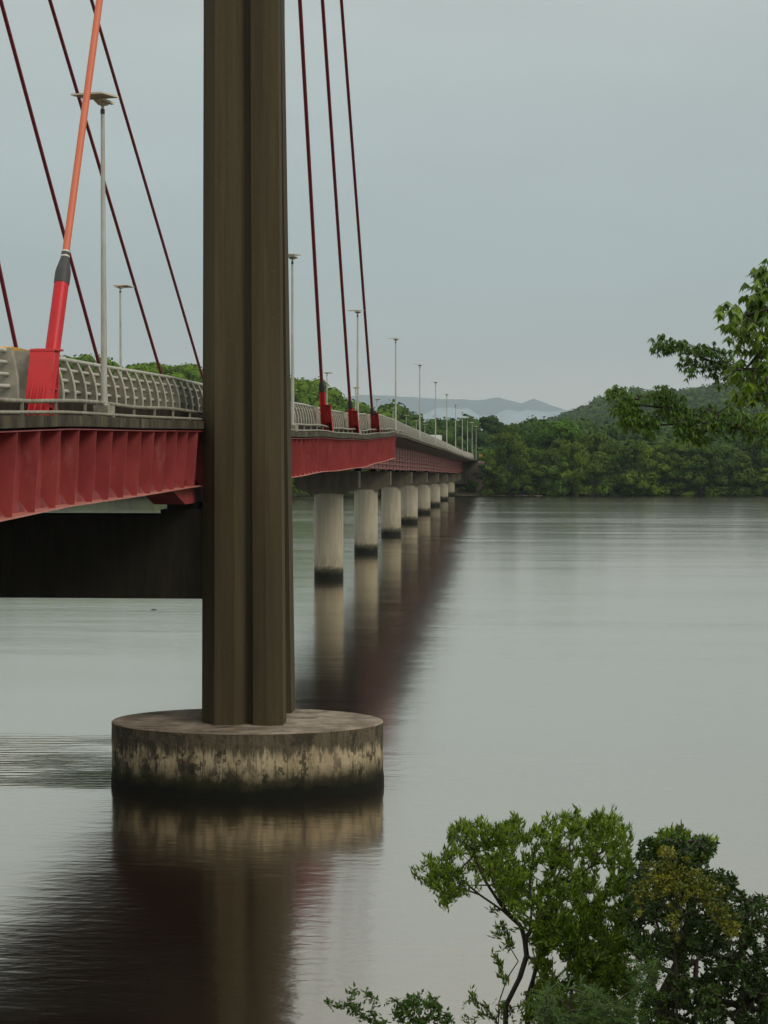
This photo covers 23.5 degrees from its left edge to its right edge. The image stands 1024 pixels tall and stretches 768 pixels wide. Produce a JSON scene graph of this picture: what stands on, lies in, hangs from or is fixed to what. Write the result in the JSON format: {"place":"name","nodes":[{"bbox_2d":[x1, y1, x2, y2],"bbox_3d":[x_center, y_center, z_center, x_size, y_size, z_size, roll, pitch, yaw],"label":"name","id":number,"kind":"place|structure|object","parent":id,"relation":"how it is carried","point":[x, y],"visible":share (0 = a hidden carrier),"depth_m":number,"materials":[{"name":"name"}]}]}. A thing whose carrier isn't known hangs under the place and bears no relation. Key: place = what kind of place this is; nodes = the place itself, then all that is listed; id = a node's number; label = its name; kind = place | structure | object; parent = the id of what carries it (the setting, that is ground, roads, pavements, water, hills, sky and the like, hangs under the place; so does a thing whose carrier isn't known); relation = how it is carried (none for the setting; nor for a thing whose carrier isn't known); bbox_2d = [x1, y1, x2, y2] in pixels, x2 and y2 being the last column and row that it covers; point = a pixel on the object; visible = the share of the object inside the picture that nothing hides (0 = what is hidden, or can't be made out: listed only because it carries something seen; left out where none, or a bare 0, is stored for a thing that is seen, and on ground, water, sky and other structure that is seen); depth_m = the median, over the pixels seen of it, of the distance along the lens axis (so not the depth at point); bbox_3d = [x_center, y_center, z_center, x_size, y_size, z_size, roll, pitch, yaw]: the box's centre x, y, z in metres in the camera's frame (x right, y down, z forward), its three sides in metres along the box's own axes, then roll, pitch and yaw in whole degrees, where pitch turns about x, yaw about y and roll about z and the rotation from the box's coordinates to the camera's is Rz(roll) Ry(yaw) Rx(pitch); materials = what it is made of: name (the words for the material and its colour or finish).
{"place":"outdoors","nodes":[
{"label":"outdoors","id":0,"kind":"place"},
{"bbox_2d":[0,496,767,1023],"bbox_3d":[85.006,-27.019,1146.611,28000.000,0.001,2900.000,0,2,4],"label":"water","id":1,"kind":"structure","parent":0,"point":[500,658],"depth_m":79.52,"materials":[{"name":"grey liquid"}]},
{"bbox_2d":[0,0,477,799],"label":"bridge","id":2,"kind":"structure","parent":1,"relation":"in","point":[222,470],"depth_m":70.86,"materials":[{"name":"concrete"}]},
{"bbox_2d":[0,346,26,351],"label":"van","id":3,"kind":"object","parent":2,"relation":"on","point":[15,348],"visible":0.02,"depth_m":56.28,"materials":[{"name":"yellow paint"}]},
{"bbox_2d":[71,92,118,416],"bbox_3d":[-8.603,-7.680,55.387,1.040,9.642,1.353,1,2,18],"label":"street lamp","id":4,"kind":"object","parent":2,"relation":"on","point":[100,99],"visible":0.95,"depth_m":55.68,"materials":[{"name":"metal"}]},
{"bbox_2d":[113,285,134,375],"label":"street lamp","id":5,"kind":"object","parent":2,"relation":"on","point":[120,287],"visible":0.57,"depth_m":120.43,"materials":[{"name":"grey metal"}]},
{"bbox_2d":[0,347,473,457],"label":"bridge railing","id":6,"kind":"object","parent":2,"relation":"on","point":[14,366],"visible":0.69,"depth_m":64.01,"materials":[{"name":"metal"}]},
{"bbox_2d":[288,254,300,430],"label":"street lamp","id":7,"kind":"object","parent":2,"relation":"on","point":[292,257],"visible":0.83,"depth_m":100.81,"materials":[{"name":"grey metal"}]},
{"bbox_2d":[323,372,331,404],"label":"street lamp","id":8,"kind":"object","parent":2,"relation":"on","point":[326,389],"visible":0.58,"depth_m":248.83,"materials":[{"name":"grey metal"}]},
{"bbox_2d":[347,310,363,434],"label":"street lamp","id":9,"kind":"object","parent":2,"relation":"on","point":[357,402],"visible":0.78,"depth_m":142.59,"materials":[{"name":"grey metal"}]},
{"bbox_2d":[352,387,359,410],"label":"street lamp","id":10,"kind":"object","parent":2,"relation":"on","point":[355,396],"visible":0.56,"depth_m":291.64,"materials":[{"name":"grey metal"}]},
{"bbox_2d":[388,338,400,432],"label":"street lamp","id":11,"kind":"object","parent":2,"relation":"on","point":[395,339],"visible":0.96,"depth_m":186.05,"materials":[{"name":"grey metal"}]},
{"bbox_2d":[413,364,423,439],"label":"street lamp","id":12,"kind":"object","parent":2,"relation":"on","point":[419,365],"visible":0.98,"depth_m":230.38,"materials":[{"name":"grey metal"}]},
{"bbox_2d":[434,382,437,445],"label":"street lamp","id":13,"kind":"object","parent":2,"relation":"on","point":[435,414],"visible":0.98,"depth_m":273.26,"materials":[{"name":"grey metal"}]},
{"bbox_2d":[430,435,441,439],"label":"box truck","id":14,"kind":"object","parent":2,"relation":"on","point":[439,437],"visible":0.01,"depth_m":368.55,"materials":[{"name":"white paint"}]},
{"bbox_2d":[445,394,448,448],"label":"street lamp","id":15,"kind":"object","parent":2,"relation":"on","point":[446,421],"visible":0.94,"depth_m":314.66,"materials":[{"name":"grey metal"}]},
{"bbox_2d":[455,405,456,452],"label":"street lamp","id":16,"kind":"object","parent":2,"relation":"on","point":[455,429],"visible":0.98,"depth_m":357.03,"materials":[{"name":"grey metal"}]},
{"bbox_2d":[460,411,464,455],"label":"street lamp","id":17,"kind":"object","parent":2,"relation":"on","point":[462,432],"visible":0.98,"depth_m":398.41,"materials":[{"name":"grey metal"}]},
{"bbox_2d":[467,418,468,457],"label":"street lamp","id":18,"kind":"object","parent":2,"relation":"on","point":[467,437],"visible":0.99,"depth_m":437.81,"materials":[{"name":"grey metal"}]},
{"bbox_2d":[0,0,767,410],"label":"sky","id":19,"kind":"structure","parent":0,"point":[548,190],"materials":[{"name":"grey"}]},
{"bbox_2d":[63,382,767,498],"bbox_3d":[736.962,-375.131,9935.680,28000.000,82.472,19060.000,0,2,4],"label":"bank","id":20,"kind":"structure","parent":0,"point":[349,495],"depth_m":501.29,"materials":[{"name":"green plant"}]},
{"bbox_2d":[59,354,404,478],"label":"hill forest","id":21,"kind":"object","parent":20,"relation":"on","point":[306,392],"visible":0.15,"depth_m":597.83,"materials":[{"name":"green plant"}]},
{"bbox_2d":[292,478,309,497],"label":"mangrove tree","id":22,"kind":"object","parent":20,"relation":"on","point":[295,490],"visible":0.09,"depth_m":472.82,"materials":[{"name":"green plant"}]},
{"bbox_2d":[474,462,497,487],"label":"mangrove tree","id":23,"kind":"object","parent":20,"relation":"on","point":[481,466],"visible":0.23,"depth_m":516.46,"materials":[{"name":"green plant"}]},
{"bbox_2d":[474,415,504,435],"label":"round tree","id":24,"kind":"object","parent":20,"relation":"on","point":[492,423],"visible":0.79,"depth_m":635.50,"materials":[{"name":"green plant"}]},
{"bbox_2d":[479,459,511,495],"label":"mangrove tree","id":25,"kind":"object","parent":20,"relation":"on","point":[491,466],"visible":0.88,"depth_m":497.89,"materials":[{"name":"green plant"}]},
{"bbox_2d":[454,461,542,495],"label":"embankment","id":26,"kind":"structure","parent":20,"relation":"on","point":[458,486],"depth_m":513.12,"materials":[{"name":"plant"}]},
{"bbox_2d":[460,480,478,492],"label":"embankment bush","id":27,"kind":"object","parent":26,"relation":"on","point":[473,484],"visible":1,"depth_m":509.91,"materials":[{"name":"green plant"}]},
{"bbox_2d":[529,448,561,477],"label":"mangrove tree","id":28,"kind":"object","parent":26,"relation":"on","point":[538,455],"visible":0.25,"depth_m":516.00,"materials":[{"name":"green plant"}]},
{"bbox_2d":[478,424,532,493],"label":"mangrove tree","id":29,"kind":"object","parent":20,"relation":"on","point":[508,431],"visible":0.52,"depth_m":503.03,"materials":[{"name":"green plant"}]},
{"bbox_2d":[485,433,530,477],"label":"mangrove tree","id":30,"kind":"object","parent":20,"relation":"on","point":[491,452],"visible":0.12,"depth_m":516.41,"materials":[{"name":"green plant"}]},
{"bbox_2d":[492,441,526,495],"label":"mangrove tree","id":31,"kind":"object","parent":20,"relation":"on","point":[510,449],"visible":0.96,"depth_m":497.40,"materials":[{"name":"green plant"}]},
{"bbox_2d":[509,458,539,494],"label":"mangrove tree","id":32,"kind":"object","parent":20,"relation":"on","point":[529,488],"visible":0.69,"depth_m":498.70,"materials":[{"name":"green plant"}]},
{"bbox_2d":[522,439,532,447],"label":"mangrove tree","id":33,"kind":"object","parent":20,"relation":"on","point":[529,445],"visible":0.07,"depth_m":531.84,"materials":[{"name":"green plant"}]},
{"bbox_2d":[519,468,552,494],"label":"mangrove tree","id":34,"kind":"object","parent":20,"relation":"on","point":[535,491],"visible":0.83,"depth_m":500.89,"materials":[{"name":"green plant"}]},
{"bbox_2d":[533,465,561,495],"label":"mangrove tree","id":35,"kind":"object","parent":20,"relation":"on","point":[542,467],"visible":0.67,"depth_m":500.10,"materials":[{"name":"green plant"}]},
{"bbox_2d":[521,417,582,465],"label":"broadleaf tree","id":36,"kind":"object","parent":20,"relation":"on","point":[547,434],"visible":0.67,"depth_m":522.81,"materials":[{"name":"green plant"}]},
{"bbox_2d":[533,454,576,495],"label":"mangrove tree","id":37,"kind":"object","parent":20,"relation":"on","point":[559,466],"visible":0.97,"depth_m":498.75,"materials":[{"name":"green plant"}]},
{"bbox_2d":[549,435,571,464],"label":"mangrove tree","id":38,"kind":"object","parent":20,"relation":"on","point":[556,442],"visible":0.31,"depth_m":517.59,"materials":[{"name":"green plant"}]},
{"bbox_2d":[550,470,582,495],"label":"waterside bush","id":39,"kind":"object","parent":20,"relation":"on","point":[560,482],"visible":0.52,"depth_m":499.16,"materials":[{"name":"green plant"}]},
{"bbox_2d":[374,399,767,467],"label":"lowland forest","id":40,"kind":"object","parent":20,"relation":"on","point":[477,445],"visible":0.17,"depth_m":644.58,"materials":[{"name":"green plant"}]},
{"bbox_2d":[554,440,590,494],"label":"mangrove tree","id":41,"kind":"object","parent":20,"relation":"on","point":[574,449],"visible":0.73,"depth_m":500.63,"materials":[{"name":"green plant"}]},
{"bbox_2d":[561,441,589,482],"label":"mangrove tree","id":42,"kind":"object","parent":20,"relation":"on","point":[586,449],"visible":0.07,"depth_m":512.99,"materials":[{"name":"green plant"}]},
{"bbox_2d":[570,450,594,495],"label":"mangrove tree","id":43,"kind":"object","parent":20,"relation":"on","point":[585,455],"visible":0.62,"depth_m":500.06,"materials":[{"name":"green plant"}]},
{"bbox_2d":[571,451,617,496],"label":"mangrove tree","id":44,"kind":"object","parent":20,"relation":"on","point":[599,481],"visible":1,"depth_m":495.67,"materials":[{"name":"green plant"}]},
{"bbox_2d":[579,431,617,474],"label":"mangrove tree","id":45,"kind":"object","parent":20,"relation":"on","point":[598,439],"visible":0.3,"depth_m":513.37,"materials":[{"name":"green plant"}]},
{"bbox_2d":[592,441,619,495],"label":"mangrove tree","id":46,"kind":"object","parent":20,"relation":"on","point":[611,449],"visible":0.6,"depth_m":498.14,"materials":[{"name":"green plant"}]},
{"bbox_2d":[590,438,629,467],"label":"mangrove tree","id":47,"kind":"object","parent":20,"relation":"on","point":[612,441],"visible":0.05,"depth_m":530.05,"materials":[{"name":"green plant"}]},
{"bbox_2d":[599,463,641,495],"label":"mangrove tree","id":48,"kind":"object","parent":20,"relation":"on","point":[617,470],"visible":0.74,"depth_m":499.45,"materials":[{"name":"green plant"}]},
{"bbox_2d":[612,452,629,489],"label":"mangrove tree","id":49,"kind":"object","parent":20,"relation":"on","point":[623,467],"visible":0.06,"depth_m":514.47,"materials":[{"name":"green plant"}]},
{"bbox_2d":[481,380,767,437],"bbox_3d":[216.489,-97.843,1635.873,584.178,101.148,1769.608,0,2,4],"label":"hill forest","id":50,"kind":"object","parent":20,"relation":"on","point":[597,407],"visible":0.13,"depth_m":1807.17,"materials":[{"name":"green plant"}]},
{"bbox_2d":[614,442,656,495],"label":"mangrove tree","id":51,"kind":"object","parent":20,"relation":"on","point":[635,449],"visible":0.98,"depth_m":498.62,"materials":[{"name":"green plant"}]},
{"bbox_2d":[616,444,655,486],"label":"mangrove tree","id":52,"kind":"object","parent":20,"relation":"on","point":[648,450],"visible":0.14,"depth_m":513.21,"materials":[{"name":"green plant"}]},
{"bbox_2d":[624,436,647,466],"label":"mangrove tree","id":53,"kind":"object","parent":20,"relation":"on","point":[633,441],"visible":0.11,"depth_m":530.58,"materials":[{"name":"green plant"}]},
{"bbox_2d":[632,444,664,466],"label":"mangrove tree","id":54,"kind":"object","parent":20,"relation":"on","point":[661,445],"visible":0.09,"depth_m":530.79,"materials":[{"name":"green plant"}]},
{"bbox_2d":[635,456,662,495],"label":"mangrove tree","id":55,"kind":"object","parent":20,"relation":"on","point":[652,488],"visible":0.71,"depth_m":500.58,"materials":[{"name":"green plant"}]},
{"bbox_2d":[640,440,662,471],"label":"mangrove tree","id":56,"kind":"object","parent":20,"relation":"on","point":[657,447],"visible":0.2,"depth_m":514.73,"materials":[{"name":"green plant"}]},
{"bbox_2d":[645,478,661,495],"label":"waterside bush","id":57,"kind":"object","parent":20,"relation":"on","point":[656,484],"visible":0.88,"depth_m":501.11,"materials":[{"name":"green plant"}]},
{"bbox_2d":[637,463,688,495],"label":"mangrove tree","id":58,"kind":"object","parent":20,"relation":"on","point":[660,470],"visible":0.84,"depth_m":500.50,"materials":[{"name":"green plant"}]},
{"bbox_2d":[655,447,671,487],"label":"mangrove tree","id":59,"kind":"object","parent":20,"relation":"on","point":[665,452],"visible":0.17,"depth_m":513.26,"materials":[{"name":"green plant"}]},
{"bbox_2d":[663,453,681,495],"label":"mangrove tree","id":60,"kind":"object","parent":20,"relation":"on","point":[673,460],"visible":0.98,"depth_m":501.14,"materials":[{"name":"green plant"}]},
{"bbox_2d":[657,437,691,479],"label":"mangrove tree","id":61,"kind":"object","parent":20,"relation":"on","point":[670,441],"visible":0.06,"depth_m":529.58,"materials":[{"name":"green plant"}]},
{"bbox_2d":[651,442,708,490],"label":"mangrove tree","id":62,"kind":"object","parent":20,"relation":"on","point":[683,448],"visible":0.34,"depth_m":512.14,"materials":[{"name":"green plant"}]},
{"bbox_2d":[673,471,697,495],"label":"mangrove tree","id":63,"kind":"object","parent":20,"relation":"on","point":[691,492],"visible":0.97,"depth_m":499.05,"materials":[{"name":"green plant"}]},
{"bbox_2d":[680,444,722,495],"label":"mangrove tree","id":64,"kind":"object","parent":20,"relation":"on","point":[699,481],"visible":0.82,"depth_m":498.45,"materials":[{"name":"green plant"}]},
{"bbox_2d":[691,445,738,490],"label":"mangrove tree","id":65,"kind":"object","parent":20,"relation":"on","point":[721,451],"visible":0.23,"depth_m":507.12,"materials":[{"name":"green plant"}]},
{"bbox_2d":[702,446,741,487],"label":"mangrove tree","id":66,"kind":"object","parent":20,"relation":"on","point":[735,448],"visible":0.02,"depth_m":526.91,"materials":[{"name":"green plant"}]},
{"bbox_2d":[708,458,758,496],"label":"mangrove tree","id":67,"kind":"object","parent":20,"relation":"on","point":[727,466],"visible":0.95,"depth_m":497.28,"materials":[{"name":"green plant"}]},
{"bbox_2d":[723,447,745,490],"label":"mangrove tree","id":68,"kind":"object","parent":20,"relation":"on","point":[738,452],"visible":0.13,"depth_m":512.06,"materials":[{"name":"green plant"}]},
{"bbox_2d":[728,452,754,495],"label":"mangrove tree","id":69,"kind":"object","parent":20,"relation":"on","point":[745,461],"visible":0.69,"depth_m":498.95,"materials":[{"name":"green plant"}]},
{"bbox_2d":[727,452,758,488],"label":"mangrove tree","id":70,"kind":"object","parent":20,"relation":"on","point":[751,456],"visible":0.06,"depth_m":513.90,"materials":[{"name":"green plant"}]},
{"bbox_2d":[732,472,763,495],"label":"mangrove tree","id":71,"kind":"object","parent":20,"relation":"on","point":[752,493],"visible":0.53,"depth_m":500.66,"materials":[{"name":"green plant"}]},
{"bbox_2d":[734,437,767,483],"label":"mangrove tree","id":72,"kind":"object","parent":20,"relation":"on","point":[761,453],"visible":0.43,"depth_m":511.38,"materials":[{"name":"green plant"}]},
{"bbox_2d":[753,467,767,494],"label":"mangrove tree","id":73,"kind":"object","parent":20,"relation":"on","point":[763,473],"visible":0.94,"depth_m":500.40,"materials":[{"name":"green plant"}]},
{"bbox_2d":[343,395,564,415],"bbox_3d":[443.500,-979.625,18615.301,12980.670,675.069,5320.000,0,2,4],"label":"distant mountains","id":74,"kind":"structure","parent":0,"point":[491,406],"depth_m":18528.47,"materials":[{"name":"grey"}]},
{"bbox_2d":[420,407,567,430],"bbox_3d":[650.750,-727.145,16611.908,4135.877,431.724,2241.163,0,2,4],"label":"cloud","id":75,"kind":"structure","parent":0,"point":[506,416],"depth_m":16079.13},
{"bbox_2d":[494,409,551,416],"bbox_3d":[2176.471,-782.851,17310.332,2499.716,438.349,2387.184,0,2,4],"label":"cloud","id":76,"kind":"structure","parent":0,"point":[532,412],"depth_m":17100.57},
{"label":"near bank","id":77,"kind":"structure","parent":0,"visible":0},
{"bbox_2d":[324,982,391,1023],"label":"wild sprig","id":78,"kind":"object","parent":77,"relation":"on","point":[354,1007],"visible":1,"depth_m":13.16,"materials":[{"name":"green plant"}]},
{"bbox_2d":[384,989,455,1023],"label":"wild sprig","id":79,"kind":"object","parent":77,"relation":"on","point":[405,1005],"visible":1,"depth_m":13.12,"materials":[{"name":"green plant"}]},
{"bbox_2d":[408,803,643,1023],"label":"leafy shrub","id":80,"kind":"object","parent":77,"relation":"on","point":[554,926],"visible":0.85,"depth_m":14.66,"materials":[{"name":"green plant"}]},
{"bbox_2d":[521,949,674,1023],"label":"feathery bush","id":81,"kind":"object","parent":77,"relation":"on","point":[595,1007],"visible":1,"depth_m":13.04,"materials":[{"name":"green plant"}]},
{"bbox_2d":[602,258,767,449],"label":"palmate leaved tree","id":82,"kind":"object","parent":77,"relation":"on","point":[749,320],"visible":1,"depth_m":24.29,"materials":[{"name":"green plant"}]},
{"bbox_2d":[650,818,719,1012],"bbox_3d":[2.306,4.648,14.277,0.604,4.687,1.148,0,2,4],"label":"leafy sapling","id":83,"kind":"object","parent":77,"relation":"on","point":[663,834],"visible":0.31,"depth_m":13.82,"materials":[{"name":"green plant"}]},
{"bbox_2d":[631,844,741,1023],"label":"tree","id":84,"kind":"object","parent":77,"relation":"on","point":[701,887],"visible":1,"depth_m":12.90,"materials":[{"name":"green plant"}]},
{"bbox_2d":[617,825,767,1023],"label":"broad shrub","id":85,"kind":"object","parent":77,"relation":"on","point":[710,996],"visible":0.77,"depth_m":13.50,"materials":[{"name":"green plant"}]}
]}

